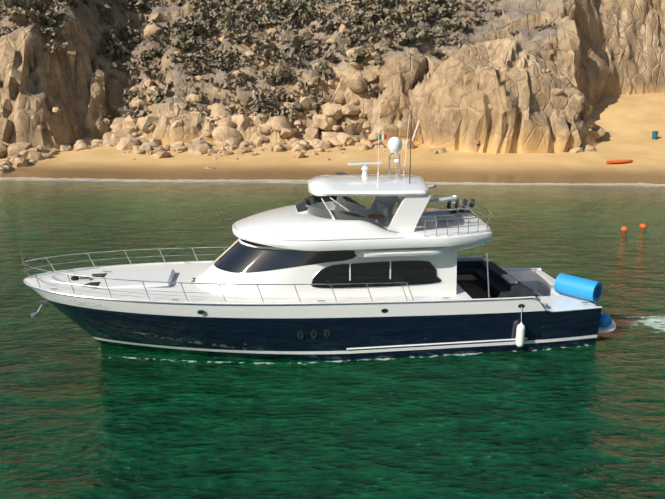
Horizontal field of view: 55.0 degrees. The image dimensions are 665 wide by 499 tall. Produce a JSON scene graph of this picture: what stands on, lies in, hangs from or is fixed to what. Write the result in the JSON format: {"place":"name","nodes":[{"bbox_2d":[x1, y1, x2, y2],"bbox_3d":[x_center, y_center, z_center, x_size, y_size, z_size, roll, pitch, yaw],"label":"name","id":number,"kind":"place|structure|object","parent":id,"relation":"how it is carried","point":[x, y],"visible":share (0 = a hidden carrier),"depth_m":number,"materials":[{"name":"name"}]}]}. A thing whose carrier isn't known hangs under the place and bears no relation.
{"place":"outdoors","nodes":[
{"label":"outdoors","id":0,"kind":"place"},
{"bbox_2d":[0,179,664,498],"bbox_3d":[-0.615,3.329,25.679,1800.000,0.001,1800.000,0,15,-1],"label":"water","id":1,"kind":"structure","parent":0,"point":[83,415],"depth_m":20.94,"materials":[{"name":"green liquid"}]},
{"bbox_2d":[19,92,615,364],"bbox_3d":[-0.057,-0.719,24.503,22.808,10.330,6.018,-2,15,-7],"label":"yacht","id":2,"kind":"object","parent":1,"relation":"on","point":[328,269],"visible":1,"depth_m":23.03,"materials":[{"name":"white gelcoat"},{"name":"navy blue painted hull"},{"name":"dark glass"}]},
{"bbox_2d":[0,0,664,185],"bbox_3d":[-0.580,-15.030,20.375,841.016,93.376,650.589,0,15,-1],"label":"terrain","id":3,"kind":"structure","parent":0,"point":[605,59],"depth_m":79.86,"materials":[{"name":"beige stone"}]},
{"bbox_2d":[0,0,557,125],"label":"shrubs","id":4,"kind":"object","parent":3,"relation":"on","point":[185,28],"visible":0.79,"depth_m":86.50,"materials":[{"name":"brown plant"}]},
{"bbox_2d":[0,0,605,174],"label":"boulders","id":5,"kind":"object","parent":3,"relation":"on","point":[123,133],"visible":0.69,"depth_m":80.22,"materials":[{"name":"brown stone"}]},
{"bbox_2d":[412,120,657,230],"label":"beach props","id":6,"kind":"object","parent":3,"relation":"on","point":[654,136],"visible":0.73,"depth_m":69.28,"materials":[{"name":"orange plastic"}]}
]}

